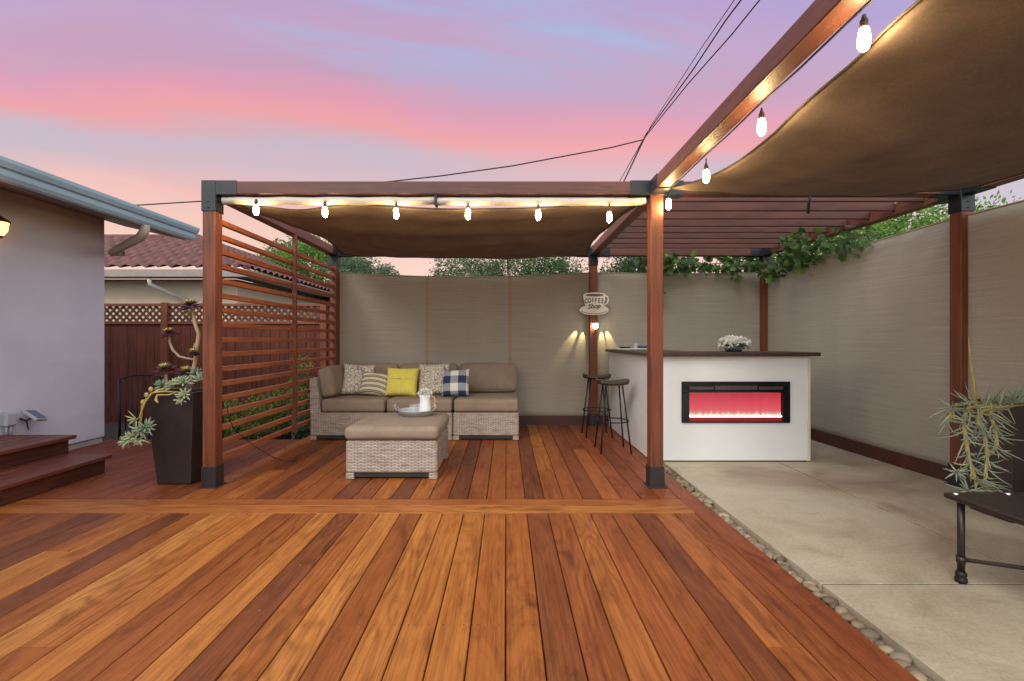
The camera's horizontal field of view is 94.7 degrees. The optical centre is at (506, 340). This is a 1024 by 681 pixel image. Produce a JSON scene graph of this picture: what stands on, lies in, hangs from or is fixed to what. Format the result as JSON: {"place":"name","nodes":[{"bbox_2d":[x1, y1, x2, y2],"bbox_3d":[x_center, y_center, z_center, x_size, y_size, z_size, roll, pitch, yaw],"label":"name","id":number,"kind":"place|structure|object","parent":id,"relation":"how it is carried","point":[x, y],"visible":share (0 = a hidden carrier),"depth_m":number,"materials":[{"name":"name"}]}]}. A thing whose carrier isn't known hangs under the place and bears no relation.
{"place":"outdoors","nodes":[
{"label":"outdoors","id":0,"kind":"place"},
{"bbox_2d":[104,234,329,320],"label":"tile roof house","id":1,"kind":"structure","parent":0,"point":[149,285],"depth_m":11.55,"materials":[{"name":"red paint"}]},
{"bbox_2d":[102,422,578,440],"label":"ground","id":2,"kind":"structure","parent":0,"point":[110,430],"depth_m":6.67,"materials":[{"name":"green plant"}]},
{"bbox_2d":[0,155,199,449],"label":"stucco house","id":3,"kind":"structure","parent":2,"relation":"on","point":[52,305],"depth_m":4.72,"materials":[{"name":"paint"}]},
{"bbox_2d":[0,215,10,237],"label":"wall lantern","id":4,"kind":"object","parent":3,"relation":"attached to","point":[5,223],"depth_m":4.13,"materials":[{"name":"yellow glass"}]},
{"bbox_2d":[0,412,16,434],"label":"junction box","id":5,"kind":"object","parent":3,"relation":"attached to","point":[8,419],"visible":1,"depth_m":4.27,"materials":[{"name":"grey plastic"}]},
{"bbox_2d":[19,410,47,429],"bbox_3d":[-4.477,0.741,4.457,0.182,0.204,0.170,0,0,-10],"label":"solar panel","id":6,"kind":"object","parent":3,"relation":"attached to","point":[34,415],"visible":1,"depth_m":4.42,"materials":[{"name":"plastic"}]},
{"bbox_2d":[118,374,223,439],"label":"iron gate","id":7,"kind":"structure","parent":2,"relation":"on","point":[119,405],"depth_m":5.55,"materials":[{"name":"black metal"}]},
{"bbox_2d":[104,302,329,422],"bbox_3d":[-5.628,0.345,7.500,8.797,1.910,0.090,0,0,0],"label":"lattice fence","id":8,"kind":"object","parent":2,"relation":"on","point":[135,347],"visible":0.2,"depth_m":7.50,"materials":[{"name":"brown wood"}]},
{"bbox_2d":[224,397,282,438],"bbox_3d":[-3.569,1.072,6.358,1.180,0.749,0.801,0,0,0],"label":"shrub","id":9,"kind":"object","parent":2,"relation":"on","point":[232,431],"visible":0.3,"depth_m":6.29,"materials":[{"name":"green plant"}]},
{"bbox_2d":[247,380,309,438],"bbox_3d":[-3.080,0.966,6.503,0.885,0.894,0.827,0,0,-27],"label":"shrub","id":10,"kind":"object","parent":2,"relation":"on","point":[284,402],"visible":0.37,"depth_m":6.38,"materials":[{"name":"green plant"}]},
{"bbox_2d":[250,238,310,283],"bbox_3d":[-9.844,-1.578,21.029,2.578,5.888,2.498,0,0,35],"label":"conifer tree","id":11,"kind":"object","parent":2,"relation":"on","point":[276,240],"visible":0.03,"depth_m":20.76,"materials":[{"name":"green plant"}]},
{"bbox_2d":[289,398,310,438],"bbox_3d":[-2.598,1.063,6.468,0.743,0.727,0.693,0,0,-34],"label":"shrub","id":12,"kind":"object","parent":2,"relation":"on","point":[305,430],"visible":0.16,"depth_m":6.24,"materials":[{"name":"green plant"}]},
{"bbox_2d":[286,354,314,432],"bbox_3d":[-2.923,0.777,6.764,0.457,1.176,0.474,0,0,-35],"label":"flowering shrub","id":13,"kind":"object","parent":2,"relation":"on","point":[300,376],"visible":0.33,"depth_m":6.73,"materials":[{"name":"green plant"}]},
{"bbox_2d":[249,233,372,317],"bbox_3d":[-7.752,-1.644,18.953,4.846,6.021,3.973,0,0,0],"label":"broadleaf tree","id":14,"kind":"object","parent":2,"relation":"on","point":[310,251],"visible":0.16,"depth_m":18.16,"materials":[{"name":"green plant"}]},
{"bbox_2d":[313,257,399,310],"bbox_3d":[-5.212,-0.972,17.568,3.802,4.676,3.053,0,0,0],"label":"broadleaf tree","id":15,"kind":"object","parent":2,"relation":"on","point":[363,265],"visible":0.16,"depth_m":16.98,"materials":[{"name":"green plant"}]},
{"bbox_2d":[428,258,512,275],"bbox_3d":[-1.316,-1.031,17.469,4.059,4.795,3.463,0,0,0],"label":"broadleaf tree","id":16,"kind":"object","parent":2,"relation":"on","point":[481,270],"visible":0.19,"depth_m":17.27,"materials":[{"name":"green plant"}]},
{"bbox_2d":[464,443,546,680],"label":"deck underlayer","id":17,"kind":"object","parent":2,"relation":"on","point":[505,595],"depth_m":2.14,"materials":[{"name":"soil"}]},
{"bbox_2d":[0,425,918,680],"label":"deck","id":18,"kind":"structure","parent":17,"relation":"on","point":[312,563],"depth_m":2.28,"materials":[{"name":"brown wood"}]},
{"bbox_2d":[0,435,111,505],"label":"wooden steps","id":19,"kind":"structure","parent":18,"relation":"on","point":[31,465],"depth_m":3.80,"materials":[{"name":"red wood"}]},
{"bbox_2d":[145,388,202,483],"bbox_3d":[-2.655,0.775,3.900,0.384,0.741,0.384,0,0,0],"label":"tall planter","id":20,"kind":"object","parent":18,"relation":"on","point":[177,439],"visible":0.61,"depth_m":3.74,"materials":[{"name":"plastic"}]},
{"bbox_2d":[117,367,202,448],"bbox_3d":[-2.645,0.519,3.692,0.645,0.613,0.303,0,0,-24],"label":"trailing succulent","id":21,"kind":"object","parent":20,"relation":"in","point":[140,428],"visible":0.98,"depth_m":3.63,"materials":[{"name":"green plant"}]},
{"bbox_2d":[153,298,202,391],"bbox_3d":[-2.655,0.048,3.857,0.384,0.802,0.276,0,0,0],"label":"tree aeonium","id":22,"kind":"object","parent":20,"relation":"in","point":[165,366],"visible":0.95,"depth_m":3.85,"materials":[{"name":"plant"}]},
{"bbox_2d":[310,363,399,439],"bbox_3d":[-1.832,0.718,5.868,0.876,0.862,0.884,0,0,0],"label":"sofa section","id":23,"kind":"object","parent":18,"relation":"on","point":[334,414],"visible":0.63,"depth_m":5.45,"materials":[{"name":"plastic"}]},
{"bbox_2d":[340,363,375,394],"bbox_3d":[-1.830,0.478,5.830,0.390,0.400,0.148,3,-20,-8],"label":"throw pillow","id":24,"kind":"object","parent":23,"relation":"on","point":[352,379],"visible":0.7,"depth_m":5.77,"materials":[{"name":"fabric"}]},
{"bbox_2d":[357,371,387,396],"bbox_3d":[-1.600,0.525,5.741,0.360,0.300,0.137,7,-25,-4],"label":"throw pillow","id":25,"kind":"object","parent":23,"relation":"on","point":[373,383],"visible":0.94,"depth_m":5.68,"materials":[{"name":"fabric"}]},
{"bbox_2d":[345,413,448,478],"bbox_3d":[-0.957,0.926,4.295,0.807,0.446,0.814,0,0,0],"label":"ottoman","id":26,"kind":"object","parent":18,"relation":"on","point":[387,445],"visible":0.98,"depth_m":3.92,"materials":[{"name":"plastic"}]},
{"bbox_2d":[394,403,437,416],"bbox_3d":[-0.860,0.652,4.490,0.402,0.103,0.338,0,0,0],"label":"serving tray","id":27,"kind":"object","parent":26,"relation":"on","point":[409,412],"visible":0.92,"depth_m":4.40,"materials":[{"name":"metal"}]},
{"bbox_2d":[417,393,435,411],"bbox_3d":[-0.763,0.596,4.500,0.138,0.195,0.137,0,0,45],"label":"pitcher","id":28,"kind":"object","parent":27,"relation":"on","point":[425,404],"visible":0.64,"depth_m":4.46,"materials":[{"name":"white ceramic"}]},
{"bbox_2d":[417,388,432,394],"bbox_3d":[-0.776,0.484,4.500,0.150,0.073,0.151,0,0,0],"label":"flower bunch","id":29,"kind":"object","parent":28,"relation":"on","point":[420,391],"visible":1,"depth_m":4.48,"materials":[{"name":"white plant"}]},
{"bbox_2d":[387,363,457,439],"bbox_3d":[-1.008,0.718,5.868,0.779,0.862,0.884,0,0,0],"label":"sofa section","id":30,"kind":"object","parent":18,"relation":"on","point":[445,404],"visible":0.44,"depth_m":5.45,"materials":[{"name":"fabric"}]},
{"bbox_2d":[385,367,418,395],"bbox_3d":[-1.270,0.499,5.739,0.395,0.365,0.160,1,-20,0],"label":"throw pillow","id":31,"kind":"object","parent":30,"relation":"on","point":[400,381],"visible":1,"depth_m":5.67,"materials":[{"name":"yellow fabric"}]},
{"bbox_2d":[418,363,449,393],"bbox_3d":[-0.900,0.473,5.841,0.400,0.410,0.148,-2,-18,4],"label":"throw pillow","id":32,"kind":"object","parent":30,"relation":"on","point":[431,377],"visible":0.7,"depth_m":5.78,"materials":[{"name":"fabric"}]},
{"bbox_2d":[441,369,469,396],"bbox_3d":[-0.615,0.507,5.700,0.345,0.345,0.146,-3,-22,6],"label":"throw pillow","id":33,"kind":"object","parent":30,"relation":"on","point":[455,382],"visible":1,"depth_m":5.64,"materials":[{"name":"fabric"}]},
{"bbox_2d":[453,363,518,439],"bbox_3d":[-0.235,0.718,5.868,0.772,0.862,0.884,0,0,0],"label":"sofa section","id":34,"kind":"object","parent":18,"relation":"on","point":[487,407],"visible":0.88,"depth_m":5.46,"materials":[{"name":"wicker"}]},
{"bbox_2d":[581,373,612,437],"bbox_3d":[1.100,0.777,5.740,0.350,0.748,0.347,0,0,0],"label":"bar stool","id":35,"kind":"object","parent":18,"relation":"on","point":[604,376],"visible":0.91,"depth_m":5.64,"materials":[{"name":"black metal"}]},
{"bbox_2d":[198,0,1023,488],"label":"pergola","id":36,"kind":"object","parent":18,"relation":"on","point":[652,230],"visible":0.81,"depth_m":3.76,"materials":[{"name":"red wood"}]},
{"bbox_2d":[226,406,297,461],"bbox_3d":[-2.184,0.837,4.187,0.122,0.616,0.732,0,0,23],"label":"power cable","id":37,"kind":"object","parent":36,"relation":"hanging from","point":[250,442],"visible":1,"depth_m":4.14,"materials":[{"name":"black rubber"}]},
{"bbox_2d":[284,420,296,449],"bbox_3d":[-2.295,0.997,5.021,0.010,0.294,0.164,0,0,27],"label":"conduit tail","id":38,"kind":"object","parent":36,"relation":"attached to","point":[293,436],"visible":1,"depth_m":5.05},
{"bbox_2d":[253,199,611,221],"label":"string lights","id":39,"kind":"object","parent":36,"relation":"hanging from","point":[396,213],"visible":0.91,"depth_m":3.69,"materials":[{"name":"white glass"}]},
{"bbox_2d":[221,194,645,207],"bbox_3d":[-0.570,-1.107,3.736,3.342,0.085,0.072,0,0,0],"label":"rolled shade","id":40,"kind":"object","parent":36,"relation":"hanging from","point":[435,200],"visible":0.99,"depth_m":3.71,"materials":[{"name":"beige fabric"}]},
{"bbox_2d":[236,204,638,258],"bbox_3d":[-0.575,-1.079,5.065,3.362,0.181,2.542,0,0,0],"label":"shade sail","id":41,"kind":"object","parent":36,"relation":"attached to","point":[481,233],"visible":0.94,"depth_m":4.44,"materials":[{"name":"brown fabric"}]},
{"bbox_2d":[340,272,759,424],"bbox_3d":[0.595,0.103,6.476,5.930,2.094,0.030,0,0,0],"label":"privacy screen","id":42,"kind":"object","parent":36,"relation":"attached to","point":[534,329],"visible":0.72,"depth_m":6.47,"materials":[{"name":"beige fabric"}]},
{"bbox_2d":[580,292,608,314],"bbox_3d":[1.183,-0.497,6.332,0.399,0.304,0.028,0,0,0],"label":"coffee sign","id":43,"kind":"object","parent":36,"relation":"attached to","point":[594,303],"visible":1,"depth_m":6.32,"materials":[{"name":"beige wood"}]},
{"bbox_2d":[593,322,597,333],"bbox_3d":[1.192,-0.172,6.313,0.076,0.162,0.090,0,0,0],"label":"post lamp","id":44,"kind":"object","parent":36,"relation":"attached to","point":[595,325],"visible":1,"depth_m":6.28,"materials":[{"name":"white glass"}]},
{"bbox_2d":[619,225,876,293],"bbox_3d":[2.762,-0.899,5.804,2.258,0.897,2.560,0,0,0],"label":"grape vine","id":45,"kind":"object","parent":36,"relation":"attached to","point":[789,258],"visible":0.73,"depth_m":5.85,"materials":[{"name":"green plant"}]},
{"bbox_2d":[665,0,872,209],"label":"string lights","id":46,"kind":"object","parent":36,"relation":"hanging from","point":[864,39],"visible":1,"depth_m":2.01,"materials":[{"name":"white glass"}]},
{"bbox_2d":[670,0,1023,197],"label":"shade sail","id":47,"kind":"object","parent":36,"relation":"attached to","point":[917,96],"visible":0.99,"depth_m":2.15,"materials":[{"name":"brown fabric"}]},
{"bbox_2d":[807,196,811,213],"bbox_3d":[2.317,-1.073,3.600,0.043,0.201,0.022,0,0,0],"label":"hanging strap","id":48,"kind":"object","parent":47,"relation":"hanging from","point":[808,204],"visible":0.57,"depth_m":3.59,"materials":[{"name":"black rubber"}]},
{"bbox_2d":[768,200,1023,481],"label":"privacy screen","id":49,"kind":"object","parent":36,"relation":"attached to","point":[872,324],"visible":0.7,"depth_m":4.28,"materials":[{"name":"beige fabric"}]},
{"bbox_2d":[594,378,631,453],"bbox_3d":[1.115,0.777,4.950,0.350,0.748,0.347,0,0,0],"label":"bar stool","id":50,"kind":"object","parent":18,"relation":"on","point":[620,382],"visible":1,"depth_m":4.86,"materials":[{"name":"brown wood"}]},
{"bbox_2d":[487,257,588,275],"bbox_3d":[1.223,-1.222,18.531,5.234,5.177,3.606,0,0,0],"label":"broadleaf tree","id":51,"kind":"object","parent":2,"relation":"on","point":[544,267],"visible":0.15,"depth_m":17.92,"materials":[{"name":"green plant"}]},
{"bbox_2d":[597,257,646,272],"bbox_3d":[4.055,-0.839,14.986,3.067,4.411,3.092,0,0,0],"label":"broadleaf tree","id":52,"kind":"object","parent":2,"relation":"on","point":[615,268],"visible":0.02,"depth_m":14.95,"materials":[{"name":"green plant"}]},
{"bbox_2d":[702,252,782,272],"bbox_3d":[4.377,-0.163,7.973,2.330,3.058,2.063,0,0,0],"label":"leafy bush","id":53,"kind":"object","parent":2,"relation":"on","point":[740,258],"depth_m":7.92,"materials":[{"name":"green plant"}]},
{"bbox_2d":[826,225,909,249],"bbox_3d":[4.557,-0.072,5.911,1.690,2.876,2.041,0,0,34],"label":"leafy bush","id":54,"kind":"object","parent":2,"relation":"on","point":[876,236],"visible":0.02,"depth_m":5.67,"materials":[{"name":"green plant"}]},
{"bbox_2d":[775,190,1020,260],"bbox_3d":[5.535,-0.366,6.638,3.467,3.465,3.648,0,0,0],"label":"orange tree","id":55,"kind":"object","parent":2,"relation":"on","point":[900,223],"visible":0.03,"depth_m":5.98,"materials":[{"name":"green plant"}]},
{"bbox_2d":[0,0,1023,294],"label":"sky","id":56,"kind":"structure","parent":0,"point":[136,102],"materials":[{"name":"pink"}]},
{"bbox_2d":[602,0,733,264],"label":"power line","id":57,"kind":"object","parent":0,"point":[680,80],"visible":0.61,"depth_m":10.00,"materials":[{"name":"black rubber"}]},
{"bbox_2d":[598,0,741,260],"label":"power line","id":58,"kind":"object","parent":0,"point":[686,78],"visible":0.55,"depth_m":9.73,"materials":[{"name":"black rubber"}]},
{"bbox_2d":[620,0,759,179],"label":"power line","id":59,"kind":"object","parent":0,"point":[695,75],"visible":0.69,"depth_m":9.14,"materials":[{"name":"black rubber"}]},
{"bbox_2d":[137,139,643,205],"bbox_3d":[-3.489,-4.309,12.026,14.091,1.823,0.193,0,0,-1],"label":"power line","id":60,"kind":"object","parent":59,"relation":"attached to","point":[448,174],"visible":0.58,"depth_m":11.99,"materials":[{"name":"black rubber"}]},
{"bbox_2d":[663,440,1023,680],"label":"patio slab","id":61,"kind":"structure","parent":0,"point":[819,532],"depth_m":2.64,"materials":[{"name":"concrete"}]},
{"bbox_2d":[605,349,820,461],"bbox_3d":[2.140,0.629,5.378,1.620,1.042,1.925,0,0,0],"label":"bar counter","id":62,"kind":"object","parent":61,"relation":"on","point":[738,442],"visible":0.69,"depth_m":4.49,"materials":[{"name":"white paint"}]},
{"bbox_2d":[613,348,646,349],"bbox_3d":[1.590,0.101,5.960,0.420,0.013,0.280,0,0,0],"label":"serving platter","id":63,"kind":"object","parent":62,"relation":"on","point":[631,348],"visible":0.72,"depth_m":5.82,"materials":[{"name":"white ceramic"}]},
{"bbox_2d":[717,335,750,351],"bbox_3d":[2.279,0.022,4.721,0.341,0.172,0.301,0,0,0],"label":"flower arrangement","id":64,"kind":"object","parent":62,"relation":"on","point":[731,343],"visible":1,"depth_m":4.67,"materials":[{"name":"white plant"}]},
{"bbox_2d":[681,381,789,422],"bbox_3d":[2.178,0.582,4.539,1.028,0.392,0.152,0,0,0],"label":"electric fireplace","id":65,"kind":"object","parent":62,"relation":"attached to","point":[735,401],"visible":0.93,"depth_m":4.48,"materials":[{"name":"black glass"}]},
{"bbox_2d":[944,492,1023,583],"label":"metal table","id":66,"kind":"object","parent":61,"relation":"on","point":[1009,506],"visible":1,"depth_m":2.20,"materials":[{"name":"brown metal"}]},
{"bbox_2d":[954,399,1023,522],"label":"tall planter","id":67,"kind":"object","parent":61,"relation":"on","point":[1014,477],"visible":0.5,"depth_m":2.97,"materials":[{"name":"plastic"}]},
{"bbox_2d":[927,337,1023,491],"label":"trailing senecio","id":68,"kind":"object","parent":67,"relation":"in","point":[997,403],"visible":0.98,"depth_m":2.78,"materials":[{"name":"green plant"}]},
{"bbox_2d":[778,462,1023,592],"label":"concrete joint lines","id":69,"kind":"object","parent":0,"point":[915,584],"visible":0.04,"depth_m":2.23,"materials":[{"name":"grey concrete"}]},
{"label":"gap bed","id":70,"kind":"structure","parent":0,"visible":0},
{"bbox_2d":[718,513,729,517],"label":"river pebble","id":71,"kind":"object","parent":70,"relation":"on","point":[724,514],"visible":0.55,"depth_m":3.13,"materials":[{"name":"stone"}]},
{"bbox_2d":[737,529,746,534],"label":"river pebble","id":72,"kind":"object","parent":70,"relation":"on","point":[742,531],"visible":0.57,"depth_m":2.88,"materials":[{"name":"stone"}]},
{"bbox_2d":[753,543,766,548],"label":"river pebble","id":73,"kind":"object","parent":70,"relation":"on","point":[760,545],"visible":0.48,"depth_m":2.70,"materials":[{"name":"stone"}]},
{"bbox_2d":[763,549,774,553],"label":"river pebble","id":74,"kind":"object","parent":70,"relation":"on","point":[766,551],"visible":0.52,"depth_m":2.60,"materials":[{"name":"stone"}]},
{"bbox_2d":[765,553,775,562],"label":"river pebble","id":75,"kind":"object","parent":70,"relation":"on","point":[769,555],"visible":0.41,"depth_m":2.56,"materials":[{"name":"stone"}]},
{"bbox_2d":[772,554,780,560],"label":"river pebble","id":76,"kind":"object","parent":70,"relation":"on","point":[774,556],"visible":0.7,"depth_m":2.52,"materials":[{"name":"stone"}]},
{"bbox_2d":[776,556,785,561],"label":"river pebble","id":77,"kind":"object","parent":70,"relation":"on","point":[781,558],"visible":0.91,"depth_m":2.50,"materials":[{"name":"stone"}]},
{"bbox_2d":[780,563,790,571],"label":"river pebble","id":78,"kind":"object","parent":70,"relation":"on","point":[786,568],"visible":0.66,"depth_m":2.41,"materials":[{"name":"stone"}]},
{"bbox_2d":[794,576,802,583],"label":"river pebble","id":79,"kind":"object","parent":70,"relation":"on","point":[799,579],"visible":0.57,"depth_m":2.30,"materials":[{"name":"stone"}]},
{"bbox_2d":[802,580,816,586],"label":"river pebble","id":80,"kind":"object","parent":70,"relation":"on","point":[811,582],"visible":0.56,"depth_m":2.27,"materials":[{"name":"stone"}]},
{"bbox_2d":[806,585,820,591],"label":"river pebble","id":81,"kind":"object","parent":70,"relation":"on","point":[811,588],"visible":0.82,"depth_m":2.21,"materials":[{"name":"stone"}]},
{"bbox_2d":[812,592,820,598],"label":"river pebble","id":82,"kind":"object","parent":70,"relation":"on","point":[817,594],"visible":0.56,"depth_m":2.18,"materials":[{"name":"stone"}]},
{"bbox_2d":[822,596,838,605],"bbox_3d":[1.460,1.173,2.124,0.066,0.038,0.058,0,0,23],"label":"river pebble","id":83,"kind":"object","parent":70,"relation":"on","point":[826,600],"visible":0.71,"depth_m":2.11,"materials":[{"name":"stone"}]},
{"bbox_2d":[829,602,837,609],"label":"river pebble","id":84,"kind":"object","parent":70,"relation":"on","point":[832,605],"visible":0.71,"depth_m":2.08,"materials":[{"name":"stone"}]},
{"bbox_2d":[835,606,849,613],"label":"river pebble","id":85,"kind":"object","parent":70,"relation":"on","point":[839,609],"visible":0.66,"depth_m":2.02,"materials":[{"name":"stone"}]},
{"bbox_2d":[839,612,855,622],"bbox_3d":[1.436,1.168,1.989,0.067,0.034,0.055,-6,-6,28],"label":"river pebble","id":86,"kind":"object","parent":70,"relation":"on","point":[848,617],"visible":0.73,"depth_m":1.97,"materials":[{"name":"stone"}]},
{"bbox_2d":[851,620,864,628],"bbox_3d":[1.442,1.166,1.933,0.054,0.028,0.044,6,14,9],"label":"river pebble","id":87,"kind":"object","parent":70,"relation":"on","point":[856,624],"visible":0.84,"depth_m":1.92,"materials":[{"name":"stone"}]},
{"bbox_2d":[858,627,881,639],"bbox_3d":[1.442,1.163,1.870,0.078,0.042,0.057,3,5,-4],"label":"river pebble","id":88,"kind":"object","parent":70,"relation":"on","point":[868,632],"visible":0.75,"depth_m":1.86,"materials":[{"name":"stone"}]},
{"bbox_2d":[873,640,885,645],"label":"river pebble","id":89,"kind":"object","parent":70,"relation":"on","point":[877,642],"visible":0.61,"depth_m":1.81,"materials":[{"name":"stone"}]},
{"bbox_2d":[877,645,894,654],"bbox_3d":[1.433,1.167,1.780,0.057,0.029,0.040,-12,-4,22],"label":"river pebble","id":90,"kind":"object","parent":70,"relation":"on","point":[887,650],"visible":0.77,"depth_m":1.77,"materials":[{"name":"stone"}]},
{"bbox_2d":[888,651,912,663],"bbox_3d":[1.457,1.176,1.743,0.081,0.042,0.056,-8,-1,8],"label":"river pebble","id":91,"kind":"object","parent":70,"relation":"on","point":[901,655],"visible":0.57,"depth_m":1.74,"materials":[{"name":"stone"}]},
{"bbox_2d":[893,658,911,667],"bbox_3d":[1.434,1.177,1.712,0.054,0.034,0.065,-12,-8,-18],"label":"river pebble","id":92,"kind":"object","parent":70,"relation":"on","point":[903,663],"visible":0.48,"depth_m":1.70,"materials":[{"name":"stone"}]},
{"bbox_2d":[904,666,922,673],"bbox_3d":[1.437,1.175,1.665,0.057,0.042,0.078,-11,-14,4],"label":"river pebble","id":93,"kind":"object","parent":70,"relation":"on","point":[909,669],"visible":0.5,"depth_m":1.66,"materials":[{"name":"stone"}]},
{"bbox_2d":[910,671,926,680],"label":"river pebble","id":94,"kind":"object","parent":70,"relation":"on","point":[919,676],"visible":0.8,"depth_m":1.62,"materials":[{"name":"stone"}]}
]}

